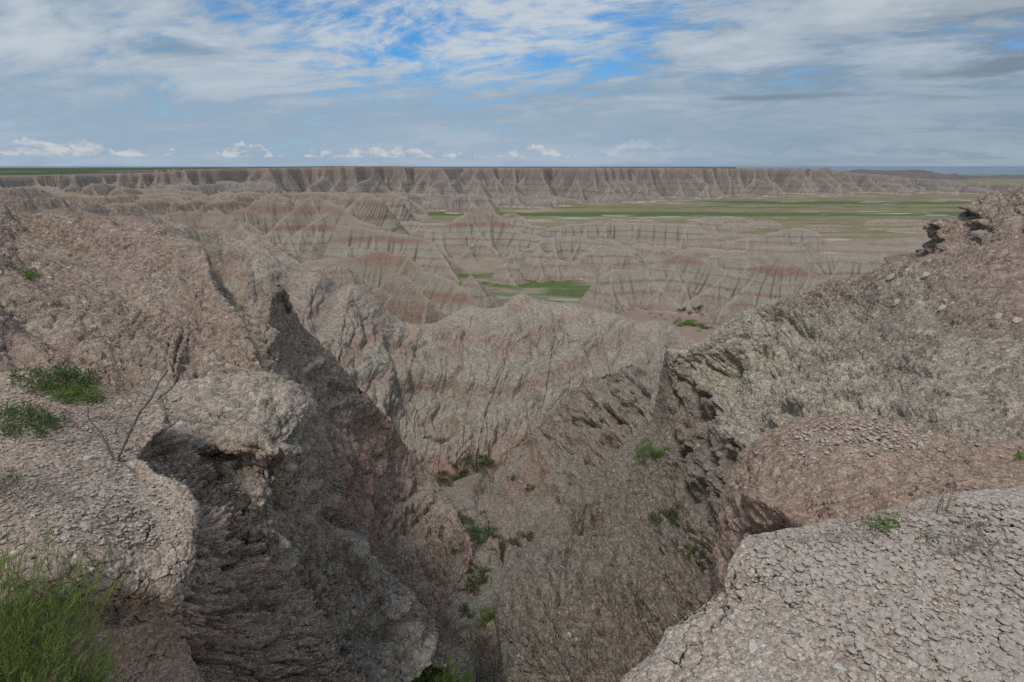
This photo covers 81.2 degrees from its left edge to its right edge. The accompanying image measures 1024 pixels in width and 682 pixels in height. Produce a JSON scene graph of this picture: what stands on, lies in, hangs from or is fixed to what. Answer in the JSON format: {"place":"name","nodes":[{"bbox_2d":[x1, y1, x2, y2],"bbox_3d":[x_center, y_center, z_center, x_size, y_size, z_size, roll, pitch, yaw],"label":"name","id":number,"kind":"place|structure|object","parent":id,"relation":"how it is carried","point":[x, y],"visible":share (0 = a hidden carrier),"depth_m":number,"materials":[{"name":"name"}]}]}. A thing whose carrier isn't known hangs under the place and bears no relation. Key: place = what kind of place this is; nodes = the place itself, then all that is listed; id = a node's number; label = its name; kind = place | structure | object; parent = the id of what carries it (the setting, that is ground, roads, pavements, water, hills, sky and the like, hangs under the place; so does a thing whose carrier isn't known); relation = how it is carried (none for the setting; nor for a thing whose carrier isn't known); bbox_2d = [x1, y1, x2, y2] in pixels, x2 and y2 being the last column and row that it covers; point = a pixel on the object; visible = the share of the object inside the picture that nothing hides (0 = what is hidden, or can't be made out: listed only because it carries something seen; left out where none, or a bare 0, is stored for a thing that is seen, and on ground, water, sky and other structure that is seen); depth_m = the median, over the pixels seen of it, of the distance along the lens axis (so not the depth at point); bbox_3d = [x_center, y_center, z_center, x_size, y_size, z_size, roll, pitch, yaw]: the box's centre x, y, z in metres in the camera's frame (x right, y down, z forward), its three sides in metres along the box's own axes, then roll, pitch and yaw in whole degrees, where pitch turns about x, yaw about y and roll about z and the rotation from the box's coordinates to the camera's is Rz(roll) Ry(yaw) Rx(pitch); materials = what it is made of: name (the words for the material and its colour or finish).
{"place":"outdoors","nodes":[
{"label":"outdoors","id":0,"kind":"place"},
{"bbox_2d":[59,193,111,204],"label":"ridge","id":1,"kind":"structure","parent":0,"point":[78,198],"depth_m":539.17,"materials":[{"name":"stone"}]},
{"bbox_2d":[0,186,186,227],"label":"ridge","id":2,"kind":"structure","parent":0,"point":[23,202],"depth_m":72.47,"materials":[{"name":"stone"}]},
{"bbox_2d":[79,183,119,196],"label":"ridge","id":3,"kind":"structure","parent":0,"point":[102,189],"depth_m":698.19,"materials":[{"name":"stone"}]},
{"bbox_2d":[39,208,190,238],"bbox_3d":[-19.329,0.090,29.668,7.998,13.509,28.174,-15,22,-41],"label":"pale shoulder","id":4,"kind":"object","parent":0,"point":[79,212],"visible":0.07,"depth_m":24.85},
{"bbox_2d":[108,194,134,203],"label":"ridge","id":5,"kind":"structure","parent":0,"point":[117,198],"depth_m":548.13,"materials":[{"name":"stone"}]},
{"bbox_2d":[107,187,143,197],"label":"ridge","id":6,"kind":"structure","parent":0,"point":[123,191],"depth_m":696.87,"materials":[{"name":"stone"}]},
{"bbox_2d":[0,203,263,386],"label":"hillside","id":7,"kind":"structure","parent":0,"point":[43,315],"depth_m":10.81,"materials":[{"name":"stone"}]},
{"bbox_2d":[127,199,170,214],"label":"ridge","id":8,"kind":"structure","parent":0,"point":[157,207],"depth_m":448.46,"materials":[{"name":"stone"}]},
{"bbox_2d":[140,188,170,194],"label":"ridge","id":9,"kind":"structure","parent":0,"point":[150,191],"depth_m":741.16,"materials":[{"name":"stone"}]},
{"bbox_2d":[137,192,190,201],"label":"ridge","id":10,"kind":"structure","parent":0,"point":[185,198],"depth_m":613.38,"materials":[{"name":"stone"}]},
{"bbox_2d":[156,195,184,203],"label":"ridge","id":11,"kind":"structure","parent":0,"point":[170,199],"depth_m":520.21,"materials":[{"name":"stone"}]},
{"bbox_2d":[0,370,364,681],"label":"clay ledge","id":12,"kind":"object","parent":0,"point":[239,612],"visible":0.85,"depth_m":3.45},
{"bbox_2d":[0,399,72,439],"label":"plant","id":13,"kind":"object","parent":12,"relation":"on","point":[31,417],"visible":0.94,"depth_m":3.72,"materials":[{"name":"green plant"}]},
{"bbox_2d":[0,449,107,522],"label":"dead twigs","id":14,"kind":"object","parent":12,"relation":"on","point":[17,495],"visible":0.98,"depth_m":2.91,"materials":[{"name":"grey wood"}]},
{"bbox_2d":[6,363,102,396],"bbox_3d":[-3.407,0.301,4.401,0.714,0.217,0.505,0,16,0],"label":"plant","id":15,"kind":"object","parent":12,"relation":"on","point":[49,382],"visible":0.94,"depth_m":4.41,"materials":[{"name":"green plant"}]},
{"bbox_2d":[0,493,135,681],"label":"green shrub","id":16,"kind":"object","parent":12,"relation":"on","point":[12,664],"visible":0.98,"depth_m":2.24,"materials":[{"name":"green plant"}]},
{"bbox_2d":[49,600,138,681],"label":"green sprig","id":17,"kind":"object","parent":16,"relation":"attached to","point":[93,672],"visible":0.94,"depth_m":2.26,"materials":[{"name":"green plant"}]},
{"bbox_2d":[45,382,106,404],"bbox_3d":[-3.090,0.393,4.246,0.360,0.227,0.314,-8,18,-26],"label":"plant","id":18,"kind":"object","parent":12,"relation":"on","point":[72,391],"visible":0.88,"depth_m":4.22,"materials":[{"name":"green plant"}]},
{"bbox_2d":[0,383,184,544],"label":"gravel","id":19,"kind":"structure","parent":12,"relation":"on","point":[68,527],"depth_m":3.12,"materials":[{"name":"beige gravel"}]},
{"bbox_2d":[36,367,153,408],"bbox_3d":[-2.970,0.293,4.356,0.818,0.258,0.751,-12,20,-34],"label":"dry straw","id":20,"kind":"object","parent":12,"relation":"on","point":[101,390],"visible":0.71,"depth_m":4.34,"materials":[{"name":"beige plant"}]},
{"bbox_2d":[91,344,144,397],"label":"dead twigs","id":21,"kind":"object","parent":12,"relation":"on","point":[117,382],"visible":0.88,"depth_m":4.41,"materials":[{"name":"plant"}]},
{"bbox_2d":[0,343,247,470],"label":"dead twigs","id":22,"kind":"object","parent":12,"relation":"on","point":[72,419],"depth_m":3.50,"materials":[{"name":"brown wood"}]},
{"bbox_2d":[162,211,203,227],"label":"ridge","id":23,"kind":"structure","parent":0,"point":[188,218],"depth_m":401.83,"materials":[{"name":"stone"}]},
{"bbox_2d":[164,199,208,214],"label":"ridge","id":24,"kind":"structure","parent":0,"point":[191,205],"depth_m":456.66,"materials":[{"name":"stone"}]},
{"bbox_2d":[171,190,206,197],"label":"ridge","id":25,"kind":"structure","parent":0,"point":[192,194],"depth_m":691.27,"materials":[{"name":"stone"}]},
{"bbox_2d":[183,183,227,195],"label":"ridge","id":26,"kind":"structure","parent":0,"point":[208,189],"depth_m":798.78,"materials":[{"name":"stone"}]},
{"bbox_2d":[162,223,272,305],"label":"ridge","id":27,"kind":"structure","parent":0,"point":[231,258],"depth_m":71.82,"materials":[{"name":"stone"}]},
{"bbox_2d":[198,209,237,228],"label":"ridge","id":28,"kind":"structure","parent":0,"point":[210,219],"depth_m":396.20,"materials":[{"name":"stone"}]},
{"bbox_2d":[197,200,250,214],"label":"ridge","id":29,"kind":"structure","parent":0,"point":[228,207],"depth_m":458.90,"materials":[{"name":"stone"}]},
{"bbox_2d":[229,195,259,202],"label":"ridge","id":30,"kind":"structure","parent":0,"point":[244,198],"depth_m":507.73,"materials":[{"name":"stone"}]},
{"bbox_2d":[232,181,257,188],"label":"ridge","id":31,"kind":"structure","parent":0,"point":[247,184],"depth_m":908.91,"materials":[{"name":"stone"}]},
{"bbox_2d":[224,191,266,200],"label":"ridge","id":32,"kind":"structure","parent":0,"point":[247,193],"depth_m":616.13,"materials":[{"name":"stone"}]},
{"bbox_2d":[224,187,270,193],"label":"ridge","id":33,"kind":"structure","parent":0,"point":[261,190],"depth_m":813.33,"materials":[{"name":"stone"}]},
{"bbox_2d":[229,209,278,234],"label":"ridge","id":34,"kind":"structure","parent":0,"point":[264,224],"depth_m":398.66,"materials":[{"name":"stone"}]},
{"bbox_2d":[214,221,303,263],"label":"ridge","id":35,"kind":"structure","parent":0,"point":[230,228],"depth_m":306.36,"materials":[{"name":"stone"}]},
{"bbox_2d":[246,198,292,220],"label":"ridge","id":36,"kind":"structure","parent":0,"point":[278,210],"depth_m":430.71,"materials":[{"name":"stone"}]},
{"bbox_2d":[256,181,288,193],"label":"ridge","id":37,"kind":"structure","parent":0,"point":[271,187],"depth_m":880.51,"materials":[{"name":"stone"}]},
{"bbox_2d":[260,193,294,206],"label":"ridge","id":38,"kind":"structure","parent":0,"point":[277,197],"depth_m":518.10,"materials":[{"name":"stone"}]},
{"bbox_2d":[131,368,453,681],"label":"clay knob","id":39,"kind":"object","parent":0,"point":[267,452],"visible":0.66,"depth_m":6.04,"materials":[{"name":"grey stone"}]},
{"bbox_2d":[410,629,465,681],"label":"green shrub","id":40,"kind":"object","parent":39,"relation":"on","point":[435,674],"visible":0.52,"depth_m":7.70,"materials":[{"name":"green plant"}]},
{"bbox_2d":[235,224,383,305],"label":"ridge","id":41,"kind":"structure","parent":0,"point":[339,277],"depth_m":88.92,"materials":[{"name":"stone"}]},
{"bbox_2d":[290,191,342,204],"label":"ridge","id":42,"kind":"structure","parent":0,"point":[297,198],"depth_m":597.82,"materials":[{"name":"stone"}]},
{"bbox_2d":[265,196,387,260],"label":"butte","id":43,"kind":"object","parent":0,"point":[304,230],"visible":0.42,"depth_m":401.94,"materials":[{"name":"stone"}]},
{"bbox_2d":[211,269,487,681],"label":"gully spur","id":44,"kind":"structure","parent":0,"point":[400,511],"depth_m":24.91,"materials":[{"name":"brown stone"}]},
{"bbox_2d":[0,166,735,174],"bbox_3d":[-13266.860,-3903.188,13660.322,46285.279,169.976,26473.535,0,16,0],"label":"prairie","id":45,"kind":"structure","parent":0,"point":[31,171],"depth_m":1789.11,"materials":[{"name":"green plant"}]},
{"bbox_2d":[334,192,409,235],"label":"ridge","id":46,"kind":"structure","parent":0,"point":[369,208],"depth_m":490.68,"materials":[{"name":"stone"}]},
{"bbox_2d":[347,193,421,221],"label":"ridge","id":47,"kind":"structure","parent":0,"point":[397,207],"depth_m":626.59,"materials":[{"name":"stone"}]},
{"bbox_2d":[302,249,481,315],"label":"ridge","id":48,"kind":"structure","parent":0,"point":[378,268],"depth_m":199.80,"materials":[{"name":"stone"}]},
{"bbox_2d":[315,224,468,282],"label":"ridge","id":49,"kind":"structure","parent":0,"point":[353,241],"depth_m":338.51,"materials":[{"name":"stone"}]},
{"bbox_2d":[371,275,445,323],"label":"ridge","id":50,"kind":"structure","parent":0,"point":[404,299],"depth_m":120.09,"materials":[{"name":"stone"}]},
{"bbox_2d":[389,193,429,214],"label":"ridge","id":51,"kind":"structure","parent":0,"point":[411,207],"depth_m":731.26,"materials":[{"name":"stone"}]},
{"bbox_2d":[396,192,426,210],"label":"ridge","id":52,"kind":"structure","parent":0,"point":[417,200],"depth_m":848.69,"materials":[{"name":"stone"}]},
{"bbox_2d":[400,221,439,234],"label":"mound","id":53,"kind":"object","parent":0,"point":[415,228],"visible":0.51,"depth_m":548.61,"materials":[{"name":"stone"}]},
{"bbox_2d":[421,198,453,210],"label":"ridge","id":54,"kind":"structure","parent":0,"point":[440,204],"depth_m":832.79,"materials":[{"name":"stone"}]},
{"bbox_2d":[430,468,504,681],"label":"gully floor","id":55,"kind":"structure","parent":0,"point":[467,489],"depth_m":19.09,"materials":[{"name":"beige soil"}]},
{"bbox_2d":[443,618,486,655],"bbox_3d":[-1.091,6.804,13.947,1.336,0.592,0.834,-15,22,-41],"label":"dry brush","id":56,"kind":"object","parent":55,"relation":"on","point":[458,635],"visible":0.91,"depth_m":13.92,"materials":[{"name":"plant"}]},
{"bbox_2d":[464,569,488,592],"bbox_3d":[-1.063,8.043,19.683,0.958,0.546,1.328,-4,17,-14],"label":"shrub","id":57,"kind":"object","parent":55,"relation":"on","point":[478,579],"visible":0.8,"depth_m":19.99,"materials":[{"name":"green plant"}]},
{"bbox_2d":[460,644,498,681],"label":"dry brush","id":58,"kind":"object","parent":55,"relation":"on","point":[477,668],"visible":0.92,"depth_m":11.99,"materials":[{"name":"plant"}]},
{"bbox_2d":[461,623,497,653],"bbox_3d":[-0.667,6.858,13.270,1.037,0.600,1.978,-6,17,-21],"label":"dry brush","id":59,"kind":"object","parent":55,"relation":"on","point":[479,647],"visible":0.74,"depth_m":13.47,"materials":[{"name":"plant"}]},
{"bbox_2d":[466,605,494,628],"bbox_3d":[-0.692,7.137,15.302,0.752,0.375,0.940,-9,19,-28],"label":"grass tuft","id":60,"kind":"object","parent":55,"relation":"on","point":[485,618],"visible":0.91,"depth_m":15.39,"materials":[{"name":"green plant"}]},
{"bbox_2d":[475,640,501,681],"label":"dry brush","id":61,"kind":"object","parent":55,"relation":"on","point":[491,660],"visible":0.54,"depth_m":12.30,"materials":[{"name":"plant"}]},
{"bbox_2d":[244,251,698,487],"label":"banded wall","id":62,"kind":"structure","parent":0,"point":[497,383],"depth_m":54.88,"materials":[{"name":"stone"}]},
{"bbox_2d":[445,194,499,213],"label":"ridge","id":63,"kind":"structure","parent":0,"point":[461,204],"depth_m":785.81,"materials":[{"name":"stone"}]},
{"bbox_2d":[460,274,504,307],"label":"butte","id":64,"kind":"object","parent":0,"point":[480,293],"visible":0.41,"depth_m":232.87,"materials":[{"name":"stone"}]},
{"bbox_2d":[421,210,544,260],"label":"butte","id":65,"kind":"object","parent":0,"point":[480,233],"visible":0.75,"depth_m":418.23,"materials":[{"name":"stone"}]},
{"bbox_2d":[0,166,1020,204],"bbox_3d":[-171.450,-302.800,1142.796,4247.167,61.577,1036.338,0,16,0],"label":"mesa","id":66,"kind":"structure","parent":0,"point":[609,186],"depth_m":1165.24,"materials":[{"name":"stone"}]},
{"bbox_2d":[0,0,1023,173],"label":"sky","id":67,"kind":"structure","parent":0,"point":[937,86],"materials":[{"name":"blue"}]},
{"bbox_2d":[502,195,530,207],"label":"ridge","id":68,"kind":"structure","parent":0,"point":[516,200],"depth_m":909.38,"materials":[{"name":"stone"}]},
{"bbox_2d":[501,213,546,236],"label":"butte","id":69,"kind":"object","parent":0,"point":[522,224],"visible":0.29,"depth_m":502.30,"materials":[{"name":"stone"}]},
{"bbox_2d":[525,198,554,208],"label":"ridge","id":70,"kind":"structure","parent":0,"point":[538,203],"depth_m":885.93,"materials":[{"name":"stone"}]},
{"bbox_2d":[518,249,597,281],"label":"butte","id":71,"kind":"object","parent":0,"point":[534,265],"visible":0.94,"depth_m":329.43,"materials":[{"name":"stone"}]},
{"bbox_2d":[455,361,662,611],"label":"gully slope","id":72,"kind":"structure","parent":0,"point":[551,466],"depth_m":35.29,"materials":[{"name":"beige stone"}]},
{"bbox_2d":[545,197,573,206],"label":"ridge","id":73,"kind":"structure","parent":0,"point":[556,201],"depth_m":924.19,"materials":[{"name":"stone"}]},
{"bbox_2d":[495,236,647,270],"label":"ridge","id":74,"kind":"structure","parent":0,"point":[574,251],"depth_m":361.42,"materials":[{"name":"stone"}]},
{"bbox_2d":[577,245,642,271],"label":"butte","id":75,"kind":"object","parent":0,"point":[609,258],"visible":0.73,"depth_m":340.10,"materials":[{"name":"stone"}]},
{"bbox_2d":[541,219,720,249],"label":"ridge","id":76,"kind":"structure","parent":0,"point":[683,235],"depth_m":464.38,"materials":[{"name":"stone"}]},
{"bbox_2d":[631,242,651,251],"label":"ridge","id":77,"kind":"structure","parent":0,"point":[639,247],"depth_m":395.99,"materials":[{"name":"stone"}]},
{"bbox_2d":[306,190,996,341],"bbox_3d":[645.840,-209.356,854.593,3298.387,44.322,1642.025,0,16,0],"label":"valley floor","id":78,"kind":"structure","parent":0,"point":[854,210],"depth_m":746.72,"materials":[{"name":"green plant"}]},
{"bbox_2d":[487,261,528,285],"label":"butte","id":79,"kind":"object","parent":78,"relation":"on","point":[504,273],"visible":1,"depth_m":317.68,"materials":[{"name":"stone"}]},
{"bbox_2d":[639,247,676,263],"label":"mound","id":80,"kind":"object","parent":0,"point":[659,254],"visible":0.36,"depth_m":382.48,"materials":[{"name":"stone"}]},
{"bbox_2d":[576,249,830,326],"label":"ridge","id":81,"kind":"structure","parent":0,"point":[681,279],"depth_m":255.40,"materials":[{"name":"stone"}]},
{"bbox_2d":[693,217,736,236],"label":"butte","id":82,"kind":"object","parent":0,"point":[714,226],"visible":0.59,"depth_m":524.42,"materials":[{"name":"stone"}]},
{"bbox_2d":[688,217,754,221],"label":"mound","id":83,"kind":"object","parent":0,"point":[731,219],"visible":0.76,"depth_m":675.99,"materials":[{"name":"stone"}]},
{"bbox_2d":[704,254,755,272],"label":"ridge","id":84,"kind":"structure","parent":0,"point":[740,263],"depth_m":297.68,"materials":[{"name":"stone"}]},
{"bbox_2d":[724,222,759,230],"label":"mound","id":85,"kind":"object","parent":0,"point":[736,225],"visible":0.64,"depth_m":585.38,"materials":[{"name":"stone"}]},
{"bbox_2d":[494,237,1023,681],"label":"slope","id":86,"kind":"structure","parent":0,"point":[572,605],"depth_m":12.52,"materials":[{"name":"beige stone"}]},
{"bbox_2d":[632,436,672,461],"bbox_3d":[4.316,3.443,18.657,1.086,0.488,1.357,12,20,35],"label":"shrub","id":87,"kind":"object","parent":86,"relation":"on","point":[647,449],"visible":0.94,"depth_m":18.67,"materials":[{"name":"green plant"}]},
{"bbox_2d":[648,501,683,524],"bbox_3d":[3.769,4.178,14.608,0.883,0.570,0.806,5,17,18],"label":"shrub","id":88,"kind":"object","parent":86,"relation":"on","point":[670,514],"visible":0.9,"depth_m":14.59,"materials":[{"name":"green plant"}]},
{"bbox_2d":[674,539,701,559],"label":"shrub","id":89,"kind":"object","parent":86,"relation":"on","point":[693,550],"visible":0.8,"depth_m":12.28,"materials":[{"name":"green plant"}]},
{"bbox_2d":[881,184,1023,265],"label":"rock outcrop","id":90,"kind":"object","parent":86,"relation":"on","point":[987,217],"visible":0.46,"depth_m":18.47,"materials":[{"name":"beige stone"}]},
{"bbox_2d":[744,220,788,228],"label":"mound","id":91,"kind":"object","parent":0,"point":[771,224],"visible":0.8,"depth_m":602.73,"materials":[{"name":"stone"}]},
{"bbox_2d":[718,228,844,253],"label":"ridge","id":92,"kind":"structure","parent":0,"point":[792,237],"depth_m":435.00,"materials":[{"name":"stone"}]},
{"bbox_2d":[620,485,1023,681],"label":"pebbly ground","id":93,"kind":"structure","parent":0,"point":[685,650],"depth_m":2.62,"materials":[{"name":"stone"}]},
{"bbox_2d":[778,512,890,551],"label":"dead twigs","id":94,"kind":"object","parent":93,"relation":"on","point":[864,533],"visible":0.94,"depth_m":3.00,"materials":[{"name":"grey wood"}]},
{"bbox_2d":[861,502,910,532],"bbox_3d":[1.923,0.945,3.087,0.208,0.171,0.185,0,16,0],"label":"plant","id":95,"kind":"object","parent":93,"relation":"on","point":[885,528],"visible":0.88,"depth_m":3.08,"materials":[{"name":"green plant"}]},
{"bbox_2d":[933,434,972,512],"bbox_3d":[2.251,0.676,3.067,0.263,0.513,0.203,-8,18,-24],"label":"dry weed","id":96,"kind":"object","parent":93,"relation":"on","point":[950,489],"visible":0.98,"depth_m":3.11,"materials":[{"name":"plant"}]},
{"bbox_2d":[912,485,1023,589],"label":"dead twigs","id":97,"kind":"object","parent":93,"relation":"on","point":[982,536],"visible":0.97,"depth_m":2.73,"materials":[{"name":"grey wood"}]},
{"bbox_2d":[800,254,872,279],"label":"ridge","id":98,"kind":"structure","parent":0,"point":[834,267],"depth_m":285.77,"materials":[{"name":"stone"}]},
{"bbox_2d":[709,411,1023,598],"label":"clay mound","id":99,"kind":"object","parent":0,"point":[766,485],"visible":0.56,"depth_m":4.21,"materials":[{"name":"beige soil"}]},
{"bbox_2d":[729,408,1003,469],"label":"gravel","id":100,"kind":"structure","parent":0,"point":[920,443],"depth_m":4.54,"materials":[{"name":"beige gravel"}]},
{"bbox_2d":[847,254,886,267],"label":"mound","id":101,"kind":"object","parent":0,"point":[873,261],"visible":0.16,"depth_m":344.88,"materials":[{"name":"stone"}]},
{"bbox_2d":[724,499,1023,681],"bbox_3d":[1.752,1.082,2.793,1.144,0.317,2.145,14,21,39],"label":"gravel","id":102,"kind":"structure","parent":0,"point":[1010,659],"depth_m":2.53,"materials":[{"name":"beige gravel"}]},
{"bbox_2d":[835,246,924,254],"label":"mound","id":103,"kind":"object","parent":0,"point":[867,251],"visible":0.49,"depth_m":418.62,"materials":[{"name":"stone"}]},
{"bbox_2d":[860,219,928,224],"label":"mound","id":104,"kind":"object","parent":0,"point":[886,222],"visible":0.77,"depth_m":644.03,"materials":[{"name":"stone"}]},
{"bbox_2d":[866,235,931,246],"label":"mound","id":105,"kind":"object","parent":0,"point":[907,241],"visible":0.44,"depth_m":465.66,"materials":[{"name":"stone"}]},
{"bbox_2d":[887,227,926,232],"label":"mound","id":106,"kind":"object","parent":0,"point":[916,229],"visible":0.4,"depth_m":557.37,"materials":[{"name":"stone"}]},
{"bbox_2d":[842,169,1023,179],"bbox_3d":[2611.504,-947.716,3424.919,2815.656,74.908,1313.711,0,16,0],"label":"ridge","id":107,"kind":"structure","parent":0,"point":[921,174],"depth_m":3161.68,"materials":[{"name":"stone"}]},
{"bbox_2d":[958,174,1023,183],"bbox_3d":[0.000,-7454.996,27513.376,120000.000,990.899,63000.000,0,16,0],"label":"distant plain","id":108,"kind":"structure","parent":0,"point":[1018,181],"depth_m":3230.87,"materials":[{"name":"green plant"}]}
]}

